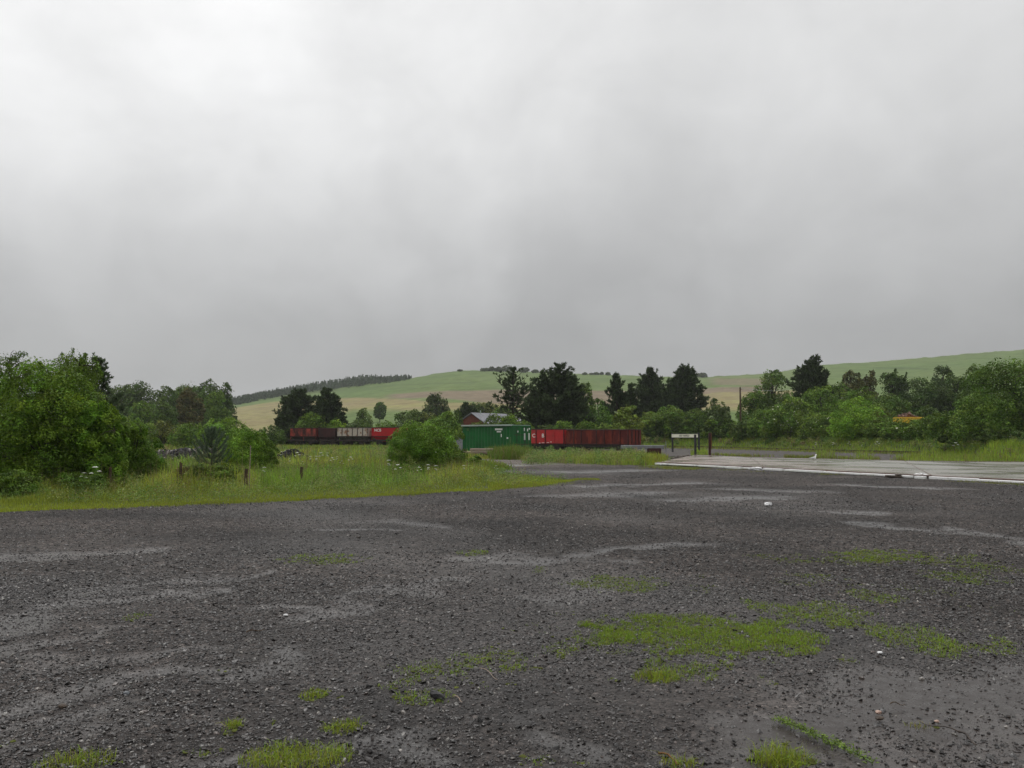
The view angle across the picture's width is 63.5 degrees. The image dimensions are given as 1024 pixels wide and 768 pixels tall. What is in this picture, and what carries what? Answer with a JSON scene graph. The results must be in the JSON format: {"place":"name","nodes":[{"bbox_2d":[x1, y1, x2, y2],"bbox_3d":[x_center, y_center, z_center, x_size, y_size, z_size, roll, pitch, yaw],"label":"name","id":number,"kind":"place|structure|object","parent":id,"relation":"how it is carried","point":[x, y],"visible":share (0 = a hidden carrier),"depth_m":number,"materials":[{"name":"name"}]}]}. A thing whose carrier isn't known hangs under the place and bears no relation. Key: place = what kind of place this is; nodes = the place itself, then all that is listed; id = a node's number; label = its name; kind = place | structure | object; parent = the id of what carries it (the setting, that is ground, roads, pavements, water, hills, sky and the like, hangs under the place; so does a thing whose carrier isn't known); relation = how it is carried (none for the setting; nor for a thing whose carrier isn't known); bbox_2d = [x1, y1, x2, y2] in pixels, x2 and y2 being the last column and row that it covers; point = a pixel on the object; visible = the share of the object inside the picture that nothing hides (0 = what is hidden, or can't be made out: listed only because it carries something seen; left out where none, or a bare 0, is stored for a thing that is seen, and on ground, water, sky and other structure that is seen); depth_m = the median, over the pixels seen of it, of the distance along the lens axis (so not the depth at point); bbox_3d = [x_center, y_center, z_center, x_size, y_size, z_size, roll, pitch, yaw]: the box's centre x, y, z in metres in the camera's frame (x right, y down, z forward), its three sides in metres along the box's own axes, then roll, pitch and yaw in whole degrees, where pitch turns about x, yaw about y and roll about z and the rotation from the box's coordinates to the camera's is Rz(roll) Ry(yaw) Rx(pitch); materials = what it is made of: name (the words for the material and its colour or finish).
{"place":"outdoors","nodes":[
{"label":"outdoors","id":0,"kind":"place"},
{"bbox_2d":[0,349,1023,510],"bbox_3d":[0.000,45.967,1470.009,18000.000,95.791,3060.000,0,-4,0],"label":"ground","id":1,"kind":"structure","parent":0,"point":[456,389],"depth_m":543.66,"materials":[{"name":"plant"}]},
{"bbox_2d":[0,351,39,467],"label":"deciduous tree","id":2,"kind":"object","parent":1,"relation":"on","point":[14,358],"visible":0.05,"depth_m":30.73,"materials":[{"name":"green plant"}]},
{"bbox_2d":[0,469,45,498],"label":"bush","id":3,"kind":"object","parent":1,"relation":"on","point":[13,478],"visible":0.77,"depth_m":21.15,"materials":[{"name":"green plant"}]},
{"bbox_2d":[0,356,108,486],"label":"deciduous tree","id":4,"kind":"object","parent":1,"relation":"on","point":[44,422],"visible":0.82,"depth_m":23.18,"materials":[{"name":"green plant"}]},
{"bbox_2d":[35,348,120,464],"bbox_3d":[-13.362,1.129,25.396,2.476,4.507,2.429,0,-4,0],"label":"tree","id":5,"kind":"object","parent":1,"relation":"on","point":[83,366],"visible":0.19,"depth_m":25.39,"materials":[{"name":"green plant"}]},
{"bbox_2d":[48,471,109,495],"bbox_3d":[-11.627,2.735,22.340,1.388,0.811,1.458,-3,-5,43],"label":"bush","id":6,"kind":"object","parent":1,"relation":"on","point":[64,477],"visible":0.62,"depth_m":21.98,"materials":[{"name":"green plant"}]},
{"bbox_2d":[69,398,130,491],"bbox_3d":[-11.909,1.834,23.943,1.705,2.904,1.656,-1,-4,21],"label":"deciduous tree","id":7,"kind":"object","parent":1,"relation":"on","point":[106,437],"visible":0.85,"depth_m":23.55,"materials":[{"name":"green plant"}]},
{"bbox_2d":[80,352,126,421],"bbox_3d":[-16.431,1.308,33.035,2.160,5.192,2.110,0,-4,0],"label":"pine tree","id":8,"kind":"object","parent":1,"relation":"on","point":[115,398],"visible":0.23,"depth_m":33.01,"materials":[{"name":"green plant"}]},
{"bbox_2d":[121,417,150,480],"bbox_3d":[-12.433,2.246,26.938,1.591,2.376,1.457,-2,-4,23],"label":"bush","id":9,"kind":"object","parent":1,"relation":"on","point":[139,432],"visible":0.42,"depth_m":26.69,"materials":[{"name":"green plant"}]},
{"bbox_2d":[119,380,161,420],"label":"deciduous tree","id":10,"kind":"object","parent":1,"relation":"on","point":[138,393],"visible":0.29,"depth_m":183.25,"materials":[{"name":"green plant"}]},
{"bbox_2d":[128,400,156,425],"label":"deciduous tree","id":11,"kind":"object","parent":1,"relation":"on","point":[145,416],"visible":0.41,"depth_m":148.90,"materials":[{"name":"green plant"}]},
{"bbox_2d":[127,436,170,483],"bbox_3d":[-11.851,2.555,26.881,1.426,1.745,1.375,0,-4,0],"label":"bush","id":12,"kind":"object","parent":1,"relation":"on","point":[143,460],"visible":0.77,"depth_m":26.54,"materials":[{"name":"green plant"}]},
{"bbox_2d":[147,401,178,443],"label":"deciduous tree","id":13,"kind":"object","parent":1,"relation":"on","point":[169,414],"visible":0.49,"depth_m":134.27,"materials":[{"name":"green plant"}]},
{"bbox_2d":[144,386,186,427],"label":"deciduous tree","id":14,"kind":"object","parent":1,"relation":"on","point":[171,401],"visible":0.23,"depth_m":178.66,"materials":[{"name":"green plant"}]},
{"bbox_2d":[146,420,185,447],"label":"bush","id":15,"kind":"object","parent":1,"relation":"on","point":[163,431],"visible":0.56,"depth_m":111.50,"materials":[{"name":"green plant"}]},
{"bbox_2d":[159,447,205,463],"bbox_3d":[-19.424,4.270,48.822,3.881,1.070,2.034,0,-4,0],"label":"rubble heap","id":16,"kind":"object","parent":1,"relation":"on","point":[185,450],"visible":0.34,"depth_m":48.44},
{"bbox_2d":[166,422,201,448],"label":"bush","id":17,"kind":"object","parent":1,"relation":"on","point":[185,437],"visible":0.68,"depth_m":104.38,"materials":[{"name":"green plant"}]},
{"bbox_2d":[176,387,205,430],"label":"deciduous tree","id":18,"kind":"object","parent":1,"relation":"on","point":[188,396],"visible":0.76,"depth_m":149.27,"materials":[{"name":"green plant"}]},
{"bbox_2d":[192,378,219,425],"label":"deciduous tree","id":19,"kind":"object","parent":1,"relation":"on","point":[209,388],"visible":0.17,"depth_m":186.84,"materials":[{"name":"green plant"}]},
{"bbox_2d":[176,461,242,489],"bbox_3d":[-9.178,2.842,25.308,1.869,0.971,2.008,-2,-4,28],"label":"bramble","id":20,"kind":"object","parent":1,"relation":"on","point":[196,469],"visible":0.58,"depth_m":24.84,"materials":[{"name":"green plant"}]},
{"bbox_2d":[191,425,232,465],"bbox_3d":[-10.322,2.442,28.424,1.534,2.151,1.451,0,-4,0],"label":"pine sapling","id":21,"kind":"object","parent":1,"relation":"on","point":[211,436],"visible":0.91,"depth_m":28.36,"materials":[{"name":"green plant"}]},
{"bbox_2d":[198,389,232,429],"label":"deciduous tree","id":22,"kind":"object","parent":1,"relation":"on","point":[216,409],"visible":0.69,"depth_m":171.09,"materials":[{"name":"green plant"}]},
{"bbox_2d":[197,416,252,450],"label":"bush","id":23,"kind":"object","parent":1,"relation":"on","point":[227,429],"visible":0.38,"depth_m":78.94,"materials":[{"name":"green plant"}]},
{"bbox_2d":[214,382,237,427],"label":"deciduous tree","id":24,"kind":"object","parent":1,"relation":"on","point":[228,403],"visible":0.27,"depth_m":183.63,"materials":[{"name":"green plant"}]},
{"bbox_2d":[219,428,271,472],"bbox_3d":[-10.552,2.761,32.882,2.190,2.091,2.248,0,-4,0],"label":"bush","id":25,"kind":"object","parent":1,"relation":"on","point":[246,440],"visible":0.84,"depth_m":32.64,"materials":[{"name":"green plant"}]},
{"bbox_2d":[254,441,279,471],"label":"bush","id":26,"kind":"object","parent":1,"relation":"on","point":[275,450],"visible":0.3,"depth_m":33.75,"materials":[{"name":"green plant"}]},
{"bbox_2d":[256,425,286,445],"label":"bush","id":27,"kind":"object","parent":1,"relation":"on","point":[275,436],"visible":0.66,"depth_m":119.22,"materials":[{"name":"green plant"}]},
{"bbox_2d":[273,404,296,444],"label":"pine tree","id":28,"kind":"object","parent":1,"relation":"on","point":[282,419],"visible":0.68,"depth_m":127.31,"materials":[{"name":"green plant"}]},
{"bbox_2d":[271,387,318,427],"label":"pine tree","id":29,"kind":"object","parent":1,"relation":"on","point":[297,400],"visible":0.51,"depth_m":130.39,"materials":[{"name":"green plant"}]},
{"bbox_2d":[0,441,599,512],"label":"meadow grass","id":30,"kind":"structure","parent":1,"relation":"on","point":[357,471],"depth_m":24.91,"materials":[{"name":"plant"}]},
{"bbox_2d":[288,428,319,445],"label":"hopper wagon","id":31,"kind":"object","parent":1,"relation":"on","point":[300,436],"visible":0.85,"depth_m":122.19,"materials":[{"name":"red metal"}]},
{"bbox_2d":[295,412,327,444],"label":"bush","id":32,"kind":"object","parent":1,"relation":"on","point":[309,422],"visible":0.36,"depth_m":125.72,"materials":[{"name":"green plant"}]},
{"bbox_2d":[231,374,411,404],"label":"conifer plantation","id":33,"kind":"object","parent":1,"relation":"on","point":[362,380],"visible":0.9,"depth_m":726.57,"materials":[{"name":"plant"}]},
{"bbox_2d":[318,428,339,445],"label":"hopper wagon","id":34,"kind":"object","parent":1,"relation":"on","point":[326,436],"visible":0.77,"depth_m":121.42,"materials":[{"name":"black metal"}]},
{"bbox_2d":[311,386,349,427],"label":"pine tree","id":35,"kind":"object","parent":1,"relation":"on","point":[328,405],"visible":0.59,"depth_m":128.85,"materials":[{"name":"green plant"}]},
{"bbox_2d":[337,427,374,445],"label":"hopper wagon","id":36,"kind":"object","parent":1,"relation":"on","point":[351,435],"visible":0.83,"depth_m":120.45,"materials":[{"name":"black metal"}]},
{"bbox_2d":[369,427,407,445],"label":"hopper wagon","id":37,"kind":"object","parent":1,"relation":"on","point":[380,435],"visible":0.66,"depth_m":119.36,"materials":[{"name":"red metal"}]},
{"bbox_2d":[393,409,425,432],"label":"deciduous tree","id":38,"kind":"object","parent":1,"relation":"on","point":[414,415],"visible":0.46,"depth_m":149.04,"materials":[{"name":"green plant"}]},
{"bbox_2d":[382,419,456,469],"bbox_3d":[-4.115,2.811,36.884,3.345,2.496,3.284,0,-4,0],"label":"bush","id":39,"kind":"object","parent":1,"relation":"on","point":[421,444],"visible":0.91,"depth_m":36.27,"materials":[{"name":"green plant"}]},
{"bbox_2d":[421,392,450,422],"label":"deciduous tree","id":40,"kind":"object","parent":1,"relation":"on","point":[437,401],"visible":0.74,"depth_m":209.01,"materials":[{"name":"green plant"}]},
{"bbox_2d":[425,410,462,433],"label":"bush","id":41,"kind":"object","parent":1,"relation":"on","point":[445,417],"visible":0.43,"depth_m":98.74,"materials":[{"name":"green plant"}]},
{"bbox_2d":[461,410,508,424],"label":"brick house","id":42,"kind":"structure","parent":1,"relation":"on","point":[469,418],"depth_m":144.92,"materials":[{"name":"brick"}]},
{"bbox_2d":[461,424,530,450],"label":"shipping container","id":43,"kind":"object","parent":1,"relation":"on","point":[480,436],"visible":0.73,"depth_m":75.97,"materials":[{"name":"metal"}]},
{"bbox_2d":[484,366,534,423],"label":"pine tree","id":44,"kind":"object","parent":1,"relation":"on","point":[511,380],"visible":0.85,"depth_m":115.60,"materials":[{"name":"green plant"}]},
{"bbox_2d":[0,459,1023,767],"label":"gravel yard","id":45,"kind":"structure","parent":1,"relation":"on","point":[614,523],"depth_m":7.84,"materials":[{"name":"gravel"}]},
{"bbox_2d":[31,743,116,767],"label":"grass tuft","id":46,"kind":"object","parent":45,"relation":"on","point":[73,759],"visible":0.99,"depth_m":4.05,"materials":[{"name":"plant"}]},
{"bbox_2d":[238,738,359,767],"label":"grass tuft","id":47,"kind":"object","parent":45,"relation":"on","point":[295,757],"visible":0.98,"depth_m":4.08,"materials":[{"name":"plant"}]},
{"bbox_2d":[1,549,1023,767],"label":"moss","id":48,"kind":"object","parent":45,"relation":"on","point":[812,761],"visible":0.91,"depth_m":6.50,"materials":[{"name":"plant"}]},
{"bbox_2d":[1,464,1023,767],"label":"puddle water","id":49,"kind":"structure","parent":45,"relation":"on","point":[883,700],"depth_m":4.92,"materials":[{"name":"grey liquid"}]},
{"bbox_2d":[2,548,1023,767],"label":"grass patches","id":50,"kind":"object","parent":45,"relation":"on","point":[697,629],"depth_m":6.64,"materials":[{"name":"plant"}]},
{"bbox_2d":[630,667,681,682],"bbox_3d":[0.959,1.915,5.477,0.360,0.081,0.319,0,-4,0],"label":"grass tuft","id":51,"kind":"object","parent":45,"relation":"on","point":[656,674],"visible":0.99,"depth_m":5.47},
{"bbox_2d":[658,748,703,767],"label":"grass tuft","id":52,"kind":"object","parent":45,"relation":"on","point":[673,764],"visible":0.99,"depth_m":4.03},
{"bbox_2d":[655,455,765,468],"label":"concrete slab","id":53,"kind":"structure","parent":45,"relation":"on","point":[728,462],"depth_m":46.71,"materials":[{"name":"grey concrete"}]},
{"bbox_2d":[748,738,814,767],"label":"grass tuft","id":54,"kind":"object","parent":45,"relation":"on","point":[780,757],"visible":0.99,"depth_m":4.08,"materials":[{"name":"plant"}]},
{"bbox_2d":[771,712,878,763],"bbox_3d":[1.623,1.849,4.356,0.222,0.057,0.765,2,-4,-29],"label":"creeping weed","id":55,"kind":"object","parent":45,"relation":"on","point":[840,744],"visible":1,"depth_m":4.33,"materials":[{"name":"green"}]},
{"bbox_2d":[750,457,931,478],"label":"concrete slab","id":56,"kind":"structure","parent":45,"relation":"on","point":[905,469],"depth_m":40.59,"materials":[{"name":"grey concrete"}]},
{"bbox_2d":[906,461,1023,483],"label":"concrete slab","id":57,"kind":"structure","parent":45,"relation":"on","point":[999,471],"depth_m":35.88,"materials":[{"name":"grey concrete"}]},
{"bbox_2d":[519,383,552,428],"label":"pine tree","id":58,"kind":"object","parent":1,"relation":"on","point":[534,420],"visible":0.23,"depth_m":112.27,"materials":[{"name":"green plant"}]},
{"bbox_2d":[531,429,573,449],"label":"open wagon","id":59,"kind":"object","parent":1,"relation":"on","point":[545,438],"visible":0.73,"depth_m":97.89,"materials":[{"name":"red metal"}]},
{"bbox_2d":[518,361,598,428],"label":"pine tree","id":60,"kind":"object","parent":1,"relation":"on","point":[560,387],"visible":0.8,"depth_m":110.67,"materials":[{"name":"green plant"}]},
{"bbox_2d":[150,433,1023,488],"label":"rough grass","id":61,"kind":"structure","parent":1,"relation":"on","point":[633,456],"depth_m":61.14,"materials":[{"name":"plant"}]},
{"bbox_2d":[586,398,615,447],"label":"bush","id":62,"kind":"object","parent":1,"relation":"on","point":[604,412],"visible":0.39,"depth_m":115.92,"materials":[{"name":"green plant"}]},
{"bbox_2d":[564,429,642,450],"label":"open wagon","id":63,"kind":"object","parent":1,"relation":"on","point":[589,438],"visible":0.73,"depth_m":92.62,"materials":[{"name":"red metal"}]},
{"bbox_2d":[598,371,632,427],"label":"pine tree","id":64,"kind":"object","parent":1,"relation":"on","point":[619,397],"visible":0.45,"depth_m":119.33,"materials":[{"name":"green plant"}]},
{"bbox_2d":[611,404,645,443],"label":"bush","id":65,"kind":"object","parent":1,"relation":"on","point":[624,419],"visible":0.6,"depth_m":107.07,"materials":[{"name":"green plant"}]},
{"bbox_2d":[624,383,642,424],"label":"pine tree","id":66,"kind":"object","parent":1,"relation":"on","point":[635,401],"visible":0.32,"depth_m":121.59,"materials":[{"name":"green plant"}]},
{"bbox_2d":[630,366,670,415],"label":"pine tree","id":67,"kind":"object","parent":1,"relation":"on","point":[649,386],"visible":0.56,"depth_m":149.41,"materials":[{"name":"green plant"}]},
{"bbox_2d":[650,405,685,437],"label":"bush","id":68,"kind":"object","parent":1,"relation":"on","point":[667,421],"visible":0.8,"depth_m":129.15,"materials":[{"name":"green plant"}]},
{"bbox_2d":[655,362,710,423],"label":"pine tree","id":69,"kind":"object","parent":1,"relation":"on","point":[686,391],"visible":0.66,"depth_m":145.05,"materials":[{"name":"green plant"}]},
{"bbox_2d":[680,408,710,439],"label":"bush","id":70,"kind":"object","parent":1,"relation":"on","point":[698,424],"visible":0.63,"depth_m":125.50,"materials":[{"name":"green plant"}]},
{"bbox_2d":[704,398,732,438],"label":"bush","id":71,"kind":"object","parent":1,"relation":"on","point":[721,411],"visible":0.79,"depth_m":121.66,"materials":[{"name":"green plant"}]},
{"bbox_2d":[700,416,740,440],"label":"bush","id":72,"kind":"object","parent":1,"relation":"on","point":[723,426],"visible":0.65,"depth_m":120.57,"materials":[{"name":"green plant"}]},
{"bbox_2d":[728,418,756,440],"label":"bush","id":73,"kind":"object","parent":1,"relation":"on","point":[738,426],"visible":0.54,"depth_m":113.98,"materials":[{"name":"green plant"}]},
{"bbox_2d":[735,389,771,436],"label":"deciduous tree","id":74,"kind":"object","parent":1,"relation":"on","point":[754,404],"visible":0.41,"depth_m":137.31,"materials":[{"name":"green plant"}]},
{"bbox_2d":[599,447,916,460],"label":"track bed","id":75,"kind":"object","parent":1,"relation":"on","point":[685,451],"visible":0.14,"depth_m":76.14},
{"bbox_2d":[621,445,663,454],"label":"buffer stop","id":76,"kind":"object","parent":75,"relation":"on","point":[654,448],"visible":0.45,"depth_m":65.10,"materials":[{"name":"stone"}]},
{"bbox_2d":[745,409,779,438],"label":"bush","id":77,"kind":"object","parent":1,"relation":"on","point":[754,423],"visible":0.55,"depth_m":110.38,"materials":[{"name":"green plant"}]},
{"bbox_2d":[749,369,793,414],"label":"deciduous tree","id":78,"kind":"object","parent":1,"relation":"on","point":[775,381],"visible":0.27,"depth_m":138.98,"materials":[{"name":"green plant"}]},
{"bbox_2d":[758,423,802,440],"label":"bush","id":79,"kind":"object","parent":1,"relation":"on","point":[771,431],"visible":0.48,"depth_m":105.55,"materials":[{"name":"green plant"}]},
{"bbox_2d":[762,394,812,438],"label":"bush","id":80,"kind":"object","parent":1,"relation":"on","point":[784,418],"visible":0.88,"depth_m":104.56,"materials":[{"name":"green plant"}]},
{"bbox_2d":[779,354,834,413],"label":"pine tree","id":81,"kind":"object","parent":1,"relation":"on","point":[812,375],"visible":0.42,"depth_m":128.96,"materials":[{"name":"green plant"}]},
{"bbox_2d":[796,411,837,438],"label":"bush","id":82,"kind":"object","parent":1,"relation":"on","point":[812,428],"visible":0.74,"depth_m":98.06,"materials":[{"name":"green plant"}]},
{"bbox_2d":[797,385,845,435],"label":"deciduous tree","id":83,"kind":"object","parent":1,"relation":"on","point":[826,404],"visible":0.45,"depth_m":116.75,"materials":[{"name":"green plant"}]},
{"bbox_2d":[841,369,864,406],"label":"deciduous tree","id":84,"kind":"object","parent":1,"relation":"on","point":[858,383],"visible":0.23,"depth_m":150.02,"materials":[{"name":"green plant"}]},
{"bbox_2d":[826,396,887,440],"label":"bush","id":85,"kind":"object","parent":1,"relation":"on","point":[858,421],"visible":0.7,"depth_m":92.20,"materials":[{"name":"green plant"}]},
{"bbox_2d":[843,386,896,435],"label":"bush","id":86,"kind":"object","parent":1,"relation":"on","point":[874,404],"visible":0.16,"depth_m":106.60,"materials":[{"name":"green plant"}]},
{"bbox_2d":[862,370,878,404],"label":"deciduous tree","id":87,"kind":"object","parent":1,"relation":"on","point":[870,381],"visible":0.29,"depth_m":151.81,"materials":[{"name":"green plant"}]},
{"bbox_2d":[857,415,899,439],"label":"bush","id":88,"kind":"object","parent":1,"relation":"on","point":[869,428],"visible":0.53,"depth_m":88.61,"materials":[{"name":"green plant"}]},
{"bbox_2d":[878,368,912,413],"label":"deciduous tree","id":89,"kind":"object","parent":1,"relation":"on","point":[896,387],"visible":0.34,"depth_m":139.08,"materials":[{"name":"green plant"}]},
{"bbox_2d":[875,393,916,419],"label":"bush","id":90,"kind":"object","parent":1,"relation":"on","point":[901,408],"visible":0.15,"depth_m":110.72,"materials":[{"name":"green plant"}]},
{"bbox_2d":[877,418,919,440],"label":"bush","id":91,"kind":"object","parent":1,"relation":"on","point":[886,432],"visible":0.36,"depth_m":86.00,"materials":[{"name":"green plant"}]},
{"bbox_2d":[889,419,938,441],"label":"bush","id":92,"kind":"object","parent":1,"relation":"on","point":[911,430],"visible":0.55,"depth_m":83.13,"materials":[{"name":"green plant"}]},
{"bbox_2d":[896,376,945,414],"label":"deciduous tree","id":93,"kind":"object","parent":1,"relation":"on","point":[927,392],"visible":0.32,"depth_m":138.03,"materials":[{"name":"green plant"}]},
{"bbox_2d":[915,411,958,442],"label":"bush","id":94,"kind":"object","parent":1,"relation":"on","point":[939,423],"visible":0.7,"depth_m":79.05,"materials":[{"name":"green plant"}]},
{"bbox_2d":[929,365,956,409],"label":"deciduous tree","id":95,"kind":"object","parent":1,"relation":"on","point":[942,370],"visible":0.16,"depth_m":164.62,"materials":[{"name":"green plant"}]},
{"bbox_2d":[934,371,977,436],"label":"deciduous tree","id":96,"kind":"object","parent":1,"relation":"on","point":[950,395],"visible":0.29,"depth_m":137.21,"materials":[{"name":"green plant"}]},
{"bbox_2d":[953,363,999,430],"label":"deciduous tree","id":97,"kind":"object","parent":1,"relation":"on","point":[971,368],"visible":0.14,"depth_m":73.64,"materials":[{"name":"green plant"}]},
{"bbox_2d":[947,392,1019,443],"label":"bush","id":98,"kind":"object","parent":1,"relation":"on","point":[994,419],"visible":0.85,"depth_m":67.11,"materials":[{"name":"green plant"}]},
{"bbox_2d":[958,356,1023,437],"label":"deciduous tree","id":99,"kind":"object","parent":1,"relation":"on","point":[1015,377],"visible":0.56,"depth_m":69.61,"materials":[{"name":"green plant"}]},
{"bbox_2d":[968,427,1023,441],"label":"bush","id":100,"kind":"object","parent":1,"relation":"on","point":[998,434],"visible":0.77,"depth_m":63.11,"materials":[{"name":"green plant"}]},
{"bbox_2d":[1008,382,1023,436],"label":"deciduous tree","id":101,"kind":"object","parent":1,"relation":"on","point":[1020,411],"visible":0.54,"depth_m":66.92,"materials":[{"name":"green plant"}]},
{"bbox_2d":[0,0,1023,412],"label":"sky","id":102,"kind":"structure","parent":0,"point":[253,196],"materials":[{"name":"grey"}]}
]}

